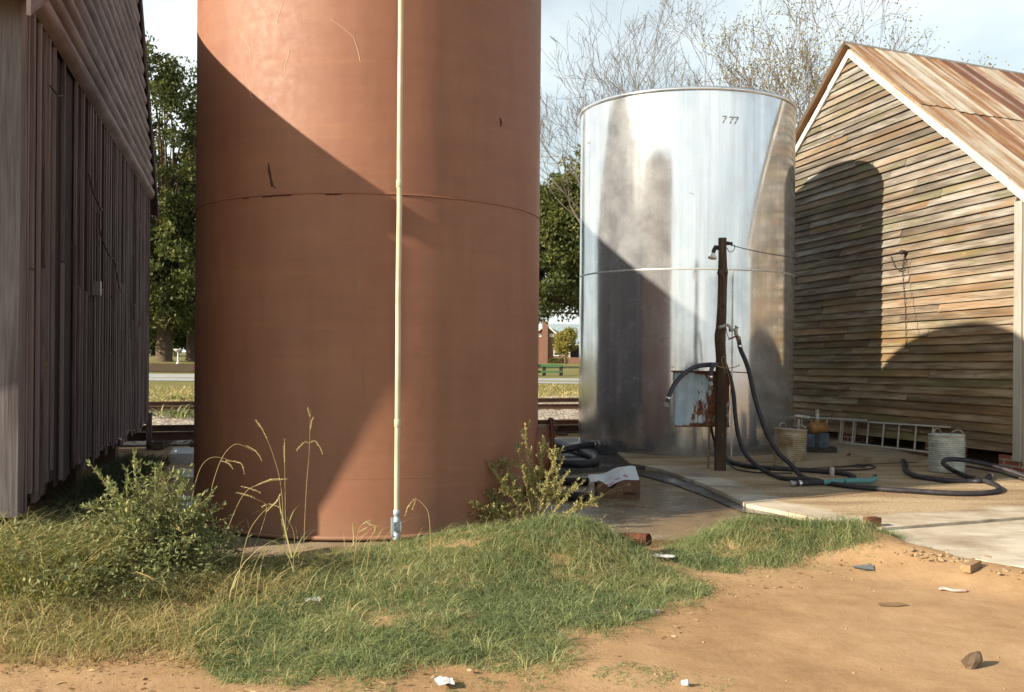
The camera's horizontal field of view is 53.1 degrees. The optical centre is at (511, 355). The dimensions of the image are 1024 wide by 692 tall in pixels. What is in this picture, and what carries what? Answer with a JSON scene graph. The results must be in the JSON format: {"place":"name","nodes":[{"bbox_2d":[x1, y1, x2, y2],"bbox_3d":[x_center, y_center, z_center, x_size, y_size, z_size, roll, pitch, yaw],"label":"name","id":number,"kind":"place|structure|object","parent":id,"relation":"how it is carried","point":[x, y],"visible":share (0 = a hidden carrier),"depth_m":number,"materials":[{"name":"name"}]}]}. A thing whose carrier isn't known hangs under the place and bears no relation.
{"place":"outdoors","nodes":[
{"label":"outdoors","id":0,"kind":"place"},
{"bbox_2d":[149,363,193,371],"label":"bare bank","id":1,"kind":"structure","parent":0,"point":[165,367],"depth_m":67.61,"materials":[{"name":"brown soil"}]},
{"bbox_2d":[149,382,578,400],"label":"verge grass","id":2,"kind":"structure","parent":0,"point":[557,392],"depth_m":44.91,"materials":[{"name":"green plant"}]},
{"bbox_2d":[149,374,578,383],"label":"street","id":3,"kind":"structure","parent":0,"point":[181,377],"depth_m":60.19,"materials":[{"name":"grey asphalt"}]},
{"bbox_2d":[0,352,1023,691],"bbox_3d":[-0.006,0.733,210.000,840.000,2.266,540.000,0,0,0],"label":"ground","id":4,"kind":"structure","parent":0,"point":[750,638],"depth_m":5.98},
{"bbox_2d":[0,0,159,525],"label":"plank barn","id":5,"kind":"structure","parent":4,"relation":"on","point":[79,203],"depth_m":10.29,"materials":[{"name":"wood"}]},
{"bbox_2d":[12,449,175,532],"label":"undergrowth","id":6,"kind":"object","parent":4,"relation":"on","point":[93,488],"visible":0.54,"depth_m":11.50,"materials":[{"name":"green plant"}]},
{"bbox_2d":[0,497,252,617],"bbox_3d":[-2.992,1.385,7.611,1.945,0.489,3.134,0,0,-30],"label":"undergrowth","id":7,"kind":"object","parent":4,"relation":"on","point":[146,567],"visible":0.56,"depth_m":6.73,"materials":[{"name":"green plant"}]},
{"bbox_2d":[0,559,307,670],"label":"dead thatch","id":8,"kind":"object","parent":4,"relation":"on","point":[20,619],"visible":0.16,"depth_m":5.62,"materials":[{"name":"beige plant"}]},
{"bbox_2d":[69,448,241,574],"bbox_3d":[-2.534,1.096,7.257,1.026,0.914,1.352,0,0,-43],"label":"leafy bush","id":9,"kind":"object","parent":4,"relation":"on","point":[185,521],"visible":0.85,"depth_m":7.09,"materials":[{"name":"green plant"}]},
{"bbox_2d":[136,571,181,643],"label":"grass stalk","id":10,"kind":"object","parent":4,"relation":"on","point":[152,578],"depth_m":5.67,"materials":[{"name":"plant"}]},
{"bbox_2d":[149,325,172,352],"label":"shade tree","id":11,"kind":"object","parent":4,"relation":"on","point":[153,332],"visible":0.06,"depth_m":119.89,"materials":[{"name":"green plant"}]},
{"bbox_2d":[149,330,182,355],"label":"shade tree","id":12,"kind":"object","parent":4,"relation":"on","point":[153,352],"visible":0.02,"depth_m":134.70,"materials":[{"name":"green plant"}]},
{"bbox_2d":[151,317,186,355],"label":"shade tree","id":13,"kind":"object","parent":4,"relation":"on","point":[178,340],"visible":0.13,"depth_m":126.41,"materials":[{"name":"green plant"}]},
{"bbox_2d":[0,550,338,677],"bbox_3d":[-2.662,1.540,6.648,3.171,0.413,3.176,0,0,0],"label":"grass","id":14,"kind":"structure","parent":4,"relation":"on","point":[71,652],"depth_m":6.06,"materials":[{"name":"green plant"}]},
{"bbox_2d":[145,30,196,361],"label":"oak tree","id":15,"kind":"object","parent":4,"relation":"on","point":[165,85],"visible":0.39,"depth_m":73.08,"materials":[{"name":"green plant"}]},
{"bbox_2d":[149,107,196,360],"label":"oak tree","id":16,"kind":"object","parent":4,"relation":"on","point":[190,347],"visible":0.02,"depth_m":76.72,"materials":[{"name":"green plant"}]},
{"bbox_2d":[0,546,348,665],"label":"tall grass","id":17,"kind":"structure","parent":4,"relation":"on","point":[148,638],"depth_m":6.17,"materials":[{"name":"green plant"}]},
{"bbox_2d":[173,349,182,363],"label":"bird bath","id":18,"kind":"object","parent":4,"relation":"on","point":[178,351],"visible":0.87,"depth_m":71.93,"materials":[{"name":"white stone"}]},
{"bbox_2d":[165,395,191,399],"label":"weed clump","id":19,"kind":"object","parent":4,"relation":"on","point":[175,397],"visible":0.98,"depth_m":37.13,"materials":[{"name":"green plant"}]},
{"bbox_2d":[169,447,193,463],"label":"concrete block","id":20,"kind":"structure","parent":4,"relation":"on","point":[183,455],"depth_m":16.33,"materials":[{"name":"grey concrete"}]},
{"bbox_2d":[171,496,192,510],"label":"concrete block","id":21,"kind":"structure","parent":4,"relation":"on","point":[186,502],"depth_m":11.04,"materials":[{"name":"grey concrete"}]},
{"bbox_2d":[173,468,193,481],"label":"concrete block","id":22,"kind":"structure","parent":4,"relation":"on","point":[191,475],"depth_m":13.51,"materials":[{"name":"grey concrete"}]},
{"bbox_2d":[187,457,244,536],"bbox_3d":[-2.277,1.182,7.862,0.459,0.811,0.026,0,0,-5],"label":"grass stalk","id":23,"kind":"object","parent":4,"relation":"on","point":[223,458],"depth_m":7.86,"materials":[{"name":"plant"}]},
{"bbox_2d":[195,444,261,564],"bbox_3d":[-2.082,1.106,7.528,0.502,0.917,0.029,0,0,0],"label":"grass stalk","id":24,"kind":"object","parent":4,"relation":"on","point":[232,467],"depth_m":7.53,"materials":[{"name":"plant"}]},
{"bbox_2d":[219,478,285,551],"bbox_3d":[-1.999,1.269,7.839,0.604,0.674,0.087,0,0,6],"label":"grass stalk","id":25,"kind":"object","parent":4,"relation":"on","point":[253,491],"depth_m":7.85,"materials":[{"name":"plant"}]},
{"bbox_2d":[232,492,280,602],"bbox_3d":[-1.592,1.216,6.339,0.407,0.770,0.082,0,0,25],"label":"grass stalk","id":26,"kind":"object","parent":4,"relation":"on","point":[273,504],"depth_m":6.38,"materials":[{"name":"plant"}]},
{"bbox_2d":[236,492,278,566],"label":"grass stalk","id":27,"kind":"object","parent":4,"relation":"on","point":[264,518],"depth_m":7.54,"materials":[{"name":"plant"}]},
{"bbox_2d":[255,420,298,561],"bbox_3d":[-1.808,1.049,7.864,0.354,1.126,0.031,0,0,0],"label":"grass stalk","id":28,"kind":"object","parent":4,"relation":"on","point":[284,535],"depth_m":7.87,"materials":[{"name":"plant"}]},
{"bbox_2d":[283,440,285,556],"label":"grass stalk","id":29,"kind":"object","parent":4,"relation":"on","point":[285,507],"depth_m":8.02,"materials":[{"name":"plant"}]},
{"bbox_2d":[262,503,319,575],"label":"grass stalk","id":30,"kind":"object","parent":4,"relation":"on","point":[288,542],"depth_m":7.15,"materials":[{"name":"plant"}]},
{"bbox_2d":[174,524,413,562],"bbox_3d":[-1.488,1.658,10.075,3.550,0.149,4.650,0,0,0],"label":"tank pad","id":31,"kind":"object","parent":4,"relation":"on","point":[260,543],"visible":0.04,"depth_m":8.55,"materials":[{"name":"concrete"}]},
{"bbox_2d":[193,0,557,542],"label":"rust red tank","id":32,"kind":"object","parent":31,"relation":"on","point":[367,211],"visible":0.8,"depth_m":8.88,"materials":[{"name":"metal"}]},
{"bbox_2d":[186,517,414,608],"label":"seeding grass","id":33,"kind":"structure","parent":4,"relation":"on","point":[291,564],"depth_m":7.21,"materials":[{"name":"plant"}]},
{"bbox_2d":[295,407,322,556],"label":"grass stalk","id":34,"kind":"object","parent":4,"relation":"on","point":[307,470],"depth_m":8.02,"materials":[{"name":"plant"}]},
{"bbox_2d":[0,498,682,679],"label":"dry straw","id":35,"kind":"object","parent":4,"relation":"on","point":[324,595],"visible":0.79,"depth_m":6.52,"materials":[{"name":"beige plant"}]},
{"bbox_2d":[123,396,578,444],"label":"railway ballast","id":36,"kind":"structure","parent":4,"relation":"on","point":[544,414],"depth_m":28.00,"materials":[{"name":"grey gravel"}]},
{"bbox_2d":[149,404,193,416],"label":"weed clump","id":37,"kind":"object","parent":36,"relation":"on","point":[160,412],"visible":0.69,"depth_m":27.29,"materials":[{"name":"green plant"}]},
{"bbox_2d":[164,409,193,417],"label":"weed clump","id":38,"kind":"object","parent":36,"relation":"on","point":[182,415],"visible":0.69,"depth_m":26.79,"materials":[{"name":"green plant"}]},
{"bbox_2d":[127,419,578,448],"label":"railway track","id":39,"kind":"structure","parent":36,"relation":"on","point":[163,436],"depth_m":20.89,"materials":[{"name":"brown metal"}]},
{"bbox_2d":[149,398,578,412],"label":"railway track","id":40,"kind":"structure","parent":36,"relation":"on","point":[153,405],"depth_m":32.64,"materials":[{"name":"brown metal"}]},
{"bbox_2d":[324,681,399,691],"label":"grass","id":41,"kind":"structure","parent":4,"relation":"on","point":[391,686],"depth_m":5.06,"materials":[{"name":"green plant"}]},
{"bbox_2d":[352,520,373,568],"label":"grass stalk","id":42,"kind":"object","parent":4,"relation":"on","point":[357,534],"depth_m":7.49,"materials":[{"name":"plant"}]},
{"bbox_2d":[366,524,380,571],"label":"grass stalk","id":43,"kind":"object","parent":4,"relation":"on","point":[375,529],"depth_m":7.41,"materials":[{"name":"plant"}]},
{"bbox_2d":[404,498,430,553],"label":"grass stalk","id":44,"kind":"object","parent":4,"relation":"on","point":[429,518],"depth_m":7.67,"materials":[{"name":"plant"}]},
{"bbox_2d":[434,676,454,684],"bbox_3d":[-0.336,1.617,5.095,0.090,0.020,0.100,0,0,-11],"label":"paper scrap","id":45,"kind":"object","parent":4,"relation":"on","point":[440,680],"visible":1,"depth_m":5.11,"materials":[{"name":"white paper"}]},
{"bbox_2d":[22,509,899,691],"bbox_3d":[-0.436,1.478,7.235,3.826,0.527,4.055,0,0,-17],"label":"grass","id":46,"kind":"structure","parent":4,"relation":"on","point":[516,602],"depth_m":6.55,"materials":[{"name":"green plant"}]},
{"bbox_2d":[443,674,505,691],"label":"grass","id":47,"kind":"structure","parent":4,"relation":"on","point":[453,687],"depth_m":5.12,"materials":[{"name":"green plant"}]},
{"bbox_2d":[1,523,978,691],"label":"leaf litter","id":48,"kind":"object","parent":4,"relation":"on","point":[146,679],"visible":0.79,"depth_m":5.36,"materials":[{"name":"brown plant"}]},
{"bbox_2d":[4,562,1006,689],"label":"pebbles","id":49,"kind":"object","parent":4,"relation":"on","point":[599,656],"visible":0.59,"depth_m":5.57,"materials":[{"name":"beige stone"}]},
{"bbox_2d":[468,420,603,524],"bbox_3d":[0.118,1.117,9.255,1.399,1.079,0.433,0,0,-4],"label":"spiky weed","id":50,"kind":"object","parent":4,"relation":"on","point":[515,495],"visible":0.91,"depth_m":9.26,"materials":[{"name":"plant"}]},
{"bbox_2d":[513,672,570,691],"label":"grass","id":51,"kind":"structure","parent":4,"relation":"on","point":[536,681],"depth_m":5.17,"materials":[{"name":"green plant"}]},
{"bbox_2d":[538,364,562,375],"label":"green barrier","id":52,"kind":"object","parent":4,"relation":"on","point":[544,371],"visible":0.51,"depth_m":66.00,"materials":[{"name":"paint"}]},
{"bbox_2d":[538,321,578,362],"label":"brick house","id":53,"kind":"structure","parent":4,"relation":"on","point":[546,338],"depth_m":120.00,"materials":[{"name":"red brick"}]},
{"bbox_2d":[541,153,577,211],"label":"bare tree","id":54,"kind":"object","parent":4,"relation":"on","point":[556,167],"visible":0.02,"depth_m":65.20,"materials":[{"name":"grey plant"}]},
{"bbox_2d":[539,145,580,323],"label":"evergreen oak","id":55,"kind":"object","parent":4,"relation":"on","point":[559,252],"visible":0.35,"depth_m":57.56,"materials":[{"name":"green plant"}]},
{"bbox_2d":[552,325,578,363],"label":"sapling","id":56,"kind":"object","parent":4,"relation":"on","point":[565,337],"visible":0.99,"depth_m":111.48,"materials":[{"name":"green plant"}]},
{"bbox_2d":[543,467,629,517],"bbox_3d":[0.637,1.363,9.712,1.031,0.587,0.582,0,0,0],"label":"dried weed","id":57,"kind":"object","parent":4,"relation":"on","point":[584,502],"visible":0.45,"depth_m":9.75,"materials":[{"name":"plant"}]},
{"bbox_2d":[554,438,644,473],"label":"tank platform","id":58,"kind":"structure","parent":4,"relation":"on","point":[609,462],"depth_m":13.95,"materials":[{"name":"black rubber"}]},
{"bbox_2d":[555,439,599,466],"bbox_3d":[0.796,1.403,15.036,0.808,0.104,3.567,0,0,0],"label":"rubber hose","id":59,"kind":"object","parent":58,"relation":"on","point":[593,460],"visible":0.73,"depth_m":13.42,"materials":[{"name":"black rubber"}]},
{"bbox_2d":[555,440,600,453],"bbox_3d":[0.891,1.359,14.981,1.131,0.191,0.175,0,0,-41],"label":"rubber hose","id":60,"kind":"object","parent":58,"relation":"on","point":[583,445],"visible":0.8,"depth_m":14.99,"materials":[{"name":"black rubber"}]},
{"bbox_2d":[578,86,796,456],"bbox_3d":[2.757,-1.241,16.295,3.398,5.400,3.398,0,0,0],"label":"silver tank","id":61,"kind":"object","parent":58,"relation":"on","point":[676,183],"visible":0.9,"depth_m":14.83,"materials":[{"name":"metal"}]},
{"bbox_2d":[585,661,680,688],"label":"grass","id":62,"kind":"structure","parent":4,"relation":"on","point":[595,671],"depth_m":5.28,"materials":[{"name":"plant"}]},
{"bbox_2d":[619,533,651,545],"bbox_3d":[0.967,1.472,8.205,0.312,0.134,0.104,0,0,39],"label":"pipe stub","id":63,"kind":"object","parent":4,"relation":"on","point":[645,536],"visible":0.62,"depth_m":8.14,"materials":[{"name":"metal"}]},
{"bbox_2d":[540,0,772,222],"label":"bare tree","id":64,"kind":"object","parent":4,"relation":"on","point":[603,96],"visible":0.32,"depth_m":44.67,"materials":[{"name":"grey plant"}]},
{"bbox_2d":[520,470,802,547],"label":"damp concrete yard","id":65,"kind":"structure","parent":4,"relation":"on","point":[657,507],"depth_m":10.25,"materials":[{"name":"grey concrete"}]},
{"bbox_2d":[541,477,588,485],"bbox_3d":[0.625,1.472,12.017,0.554,0.091,0.096,0,0,6],"label":"iron pipe","id":66,"kind":"object","parent":65,"relation":"on","point":[569,480],"visible":0.62,"depth_m":11.97,"materials":[{"name":"black metal"}]},
{"bbox_2d":[550,491,590,500],"bbox_3d":[0.620,1.490,10.894,0.431,0.091,0.095,0,0,11],"label":"iron pipe","id":67,"kind":"object","parent":65,"relation":"on","point":[575,495],"visible":0.42,"depth_m":10.84,"materials":[{"name":"black metal"}]},
{"bbox_2d":[584,466,639,497],"bbox_3d":[1.119,1.391,11.471,0.568,0.291,0.930,0,0,0],"label":"cardboard carton","id":68,"kind":"object","parent":65,"relation":"on","point":[621,478],"visible":0.99,"depth_m":11.05,"materials":[{"name":"brown cardboard"}]},
{"bbox_2d":[637,471,783,515],"bbox_3d":[2.168,1.524,11.565,0.491,0.055,3.514,0,0,-15],"label":"wet gutter","id":69,"kind":"object","parent":65,"relation":"on","point":[688,485],"visible":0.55,"depth_m":11.73,"materials":[{"name":"grey concrete"}]},
{"bbox_2d":[652,553,675,557],"bbox_3d":[1.182,1.552,7.957,0.170,0.020,0.120,0,0,17],"label":"paper scrap","id":70,"kind":"object","parent":4,"relation":"on","point":[664,555],"visible":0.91,"depth_m":7.95,"materials":[{"name":"white paper"}]},
{"bbox_2d":[681,679,688,685],"bbox_3d":[0.863,1.630,5.108,0.038,0.034,0.035,0,0,17],"label":"paper cup","id":71,"kind":"object","parent":4,"relation":"on","point":[685,682],"visible":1,"depth_m":5.10,"materials":[{"name":"white paper"}]},
{"bbox_2d":[681,589,714,605],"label":"grass","id":72,"kind":"structure","parent":4,"relation":"on","point":[700,599],"depth_m":6.99,"materials":[{"name":"green plant"}]},
{"bbox_2d":[694,672,732,691],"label":"grass","id":73,"kind":"structure","parent":4,"relation":"on","point":[712,683],"depth_m":5.15,"materials":[{"name":"green plant"}]},
{"bbox_2d":[651,509,921,575],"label":"grass","id":74,"kind":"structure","parent":4,"relation":"on","point":[856,524],"depth_m":8.42,"materials":[{"name":"green plant"}]},
{"bbox_2d":[574,0,1022,219],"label":"bare tree","id":75,"kind":"object","parent":4,"relation":"on","point":[809,67],"visible":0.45,"depth_m":39.53,"materials":[{"name":"grey plant"}]},
{"bbox_2d":[617,428,1023,529],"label":"concrete slab","id":76,"kind":"structure","parent":4,"relation":"on","point":[768,493],"depth_m":11.32,"materials":[{"name":"beige concrete"}]},
{"bbox_2d":[671,371,731,468],"bbox_3d":[2.457,0.830,13.341,0.732,1.264,0.300,0,0,0],"label":"electrical box","id":77,"kind":"object","parent":76,"relation":"on","point":[693,402],"visible":0.72,"depth_m":13.24,"materials":[{"name":"blue paint"}]},
{"bbox_2d":[708,238,739,470],"bbox_3d":[2.677,-0.016,13.055,0.413,2.977,0.204,0,0,-19],"label":"utility pole","id":78,"kind":"object","parent":76,"relation":"on","point":[721,370],"visible":1,"depth_m":13.03,"materials":[{"name":"brown wood"}]},
{"bbox_2d":[663,362,714,407],"bbox_3d":[2.329,0.373,13.061,0.821,0.581,0.119,0,0,-13],"label":"rubber hose","id":79,"kind":"object","parent":78,"relation":"attached to","point":[680,377],"visible":0.88,"depth_m":12.99,"materials":[{"name":"black rubber"}]},
{"bbox_2d":[708,362,719,386],"bbox_3d":[2.594,0.236,13.007,0.254,0.308,0.086,0,0,-42],"label":"rubber hose","id":80,"kind":"object","parent":78,"relation":"attached to","point":[711,369],"visible":0.98,"depth_m":12.93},
{"bbox_2d":[717,324,740,341],"bbox_3d":[2.747,-0.287,12.932,0.312,0.239,0.088,0,0,-4],"label":"faucet","id":81,"kind":"object","parent":78,"relation":"attached to","point":[735,329],"visible":1,"depth_m":12.93,"materials":[{"name":"metal"}]},
{"bbox_2d":[726,365,817,480],"bbox_3d":[3.113,0.753,12.549,0.205,1.463,1.574,0,0,-29],"label":"rubber hose","id":82,"kind":"object","parent":78,"relation":"hanging from","point":[750,459],"visible":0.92,"depth_m":12.87,"materials":[{"name":"black rubber"}]},
{"bbox_2d":[730,245,900,259],"bbox_3d":[4.328,-1.450,14.235,3.841,0.260,0.011,0,0,-37],"label":"overhead wire","id":83,"kind":"object","parent":78,"relation":"attached to","point":[810,258],"visible":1,"depth_m":14.05,"materials":[{"name":"grey rubber"}]},
{"bbox_2d":[727,462,791,473],"bbox_3d":[3.025,1.454,13.237,0.427,0.038,1.268,0,0,-27],"label":"cable","id":84,"kind":"object","parent":76,"relation":"on","point":[759,472],"visible":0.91,"depth_m":12.83,"materials":[{"name":"black rubber"}]},
{"bbox_2d":[772,422,807,466],"bbox_3d":[3.671,1.178,13.518,0.452,0.597,0.439,0,0,0],"label":"ribbed pail","id":85,"kind":"object","parent":76,"relation":"on","point":[790,444],"visible":0.85,"depth_m":13.35,"materials":[{"name":"grey metal"}]},
{"bbox_2d":[726,455,856,482],"bbox_3d":[3.486,1.439,13.206,0.691,0.102,2.920,0,0,-25],"label":"rubber hose","id":86,"kind":"object","parent":76,"relation":"on","point":[800,469],"visible":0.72,"depth_m":12.98,"materials":[{"name":"black rubber"}]},
{"bbox_2d":[829,467,834,476],"bbox_3d":[3.929,1.426,12.572,0.060,0.115,0.058,0,0,0],"label":"drink can","id":87,"kind":"object","parent":76,"relation":"on","point":[832,472],"visible":1,"depth_m":12.55,"materials":[{"name":"silver metal"}]},
{"bbox_2d":[789,474,877,486],"bbox_3d":[3.703,1.434,11.772,1.080,0.125,0.072,0,0,-10],"label":"fuel nozzle","id":88,"kind":"object","parent":76,"relation":"on","point":[873,479],"visible":0.95,"depth_m":11.75,"materials":[{"name":"teal plastic"}]},
{"bbox_2d":[828,464,875,470],"bbox_3d":[4.503,1.417,13.765,0.773,0.124,1.417,0,0,27],"label":"cable","id":89,"kind":"object","parent":76,"relation":"on","point":[864,466],"visible":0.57,"depth_m":13.40,"materials":[{"name":"black rubber"}]},
{"bbox_2d":[795,443,917,467],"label":"platform","id":90,"kind":"structure","parent":76,"relation":"on","point":[862,454],"depth_m":13.97,"materials":[{"name":"concrete"}]},
{"bbox_2d":[794,409,836,452],"bbox_3d":[4.277,1.057,14.469,0.566,0.600,0.327,0,0,6],"label":"water pump","id":91,"kind":"object","parent":90,"relation":"on","point":[817,440],"visible":0.92,"depth_m":14.35,"materials":[{"name":"metal"}]},
{"bbox_2d":[793,416,950,452],"bbox_3d":[5.572,1.232,16.467,0.135,0.494,4.387,0,0,-13],"label":"extension ladder","id":92,"kind":"object","parent":90,"relation":"on","point":[854,421],"visible":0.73,"depth_m":16.16,"materials":[{"name":"metal"}]},
{"bbox_2d":[863,516,881,526],"bbox_3d":[3.242,1.503,9.216,0.130,0.100,0.090,0,0,-17],"label":"brick piece","id":93,"kind":"object","parent":76,"relation":"on","point":[876,519],"visible":0.5,"depth_m":9.18,"materials":[{"name":"brick"}]},
{"bbox_2d":[736,337,1023,495],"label":"rubber hose","id":94,"kind":"object","parent":76,"relation":"on","point":[944,464],"visible":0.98,"depth_m":12.31,"materials":[{"name":"black rubber"}]},
{"bbox_2d":[793,41,1023,472],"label":"lap sided barn","id":95,"kind":"structure","parent":76,"relation":"on","point":[916,160],"depth_m":15.58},
{"bbox_2d":[927,428,965,472],"bbox_3d":[5.566,1.209,13.113,0.460,0.566,0.460,0,0,0],"label":"ribbed pail","id":96,"kind":"object","parent":76,"relation":"on","point":[943,445],"visible":0.88,"depth_m":12.95,"materials":[{"name":"grey metal"}]},
{"bbox_2d":[901,459,992,483],"bbox_3d":[5.399,1.460,13.396,1.023,0.124,2.726,0,0,0],"label":"rubber hose","id":97,"kind":"object","parent":76,"relation":"on","point":[988,476],"visible":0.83,"depth_m":12.19,"materials":[{"name":"black rubber"}]},
{"bbox_2d":[966,465,1018,478],"bbox_3d":[6.158,1.483,13.078,0.110,0.047,1.169,0,0,-5],"label":"cable","id":98,"kind":"object","parent":76,"relation":"on","point":[996,471],"visible":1,"depth_m":13.14,"materials":[{"name":"black rubber"}]},
{"bbox_2d":[853,564,873,570],"bbox_3d":[2.715,1.633,7.908,0.170,0.029,0.110,0,0,0],"label":"shingle scrap","id":99,"kind":"object","parent":4,"relation":"on","point":[867,567],"visible":1,"depth_m":7.92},
{"bbox_2d":[879,602,907,605],"bbox_3d":[2.537,1.656,6.831,0.195,0.004,0.113,0,0,0],"label":"flat stone","id":100,"kind":"object","parent":4,"relation":"on","point":[893,604],"visible":1,"depth_m":6.82,"materials":[{"name":"brown stone"}]},
{"bbox_2d":[939,587,966,591],"bbox_3d":[3.097,1.644,7.194,0.184,0.030,0.041,0,0,16],"label":"twisted wrapper","id":101,"kind":"object","parent":4,"relation":"on","point":[952,590],"visible":1,"depth_m":7.18,"materials":[{"name":"white paper"}]},
{"bbox_2d":[888,520,1023,567],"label":"concrete apron","id":102,"kind":"object","parent":4,"relation":"on","point":[1001,542],"visible":0.74,"depth_m":8.67,"materials":[{"name":"beige concrete"}]},
{"bbox_2d":[901,548,1023,576],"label":"rubble","id":103,"kind":"object","parent":4,"relation":"on","point":[956,558],"visible":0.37,"depth_m":7.85,"materials":[{"name":"beige stone"}]},
{"bbox_2d":[962,559,980,572],"bbox_3d":[3.395,1.553,7.560,0.194,0.070,0.060,0,0,-43],"label":"wood block","id":104,"kind":"object","parent":4,"relation":"on","point":[972,565],"depth_m":7.52,"materials":[{"name":"brown wood"}]},
{"bbox_2d":[961,651,982,669],"bbox_3d":[2.477,1.633,5.500,0.131,0.092,0.090,0,0,-16],"label":"rock","id":105,"kind":"object","parent":4,"relation":"on","point":[972,660],"visible":1,"depth_m":5.47,"materials":[{"name":"beige stone"}]},
{"bbox_2d":[143,0,1023,351],"label":"sky","id":106,"kind":"structure","parent":0,"point":[993,28],"materials":[{"name":"white"}]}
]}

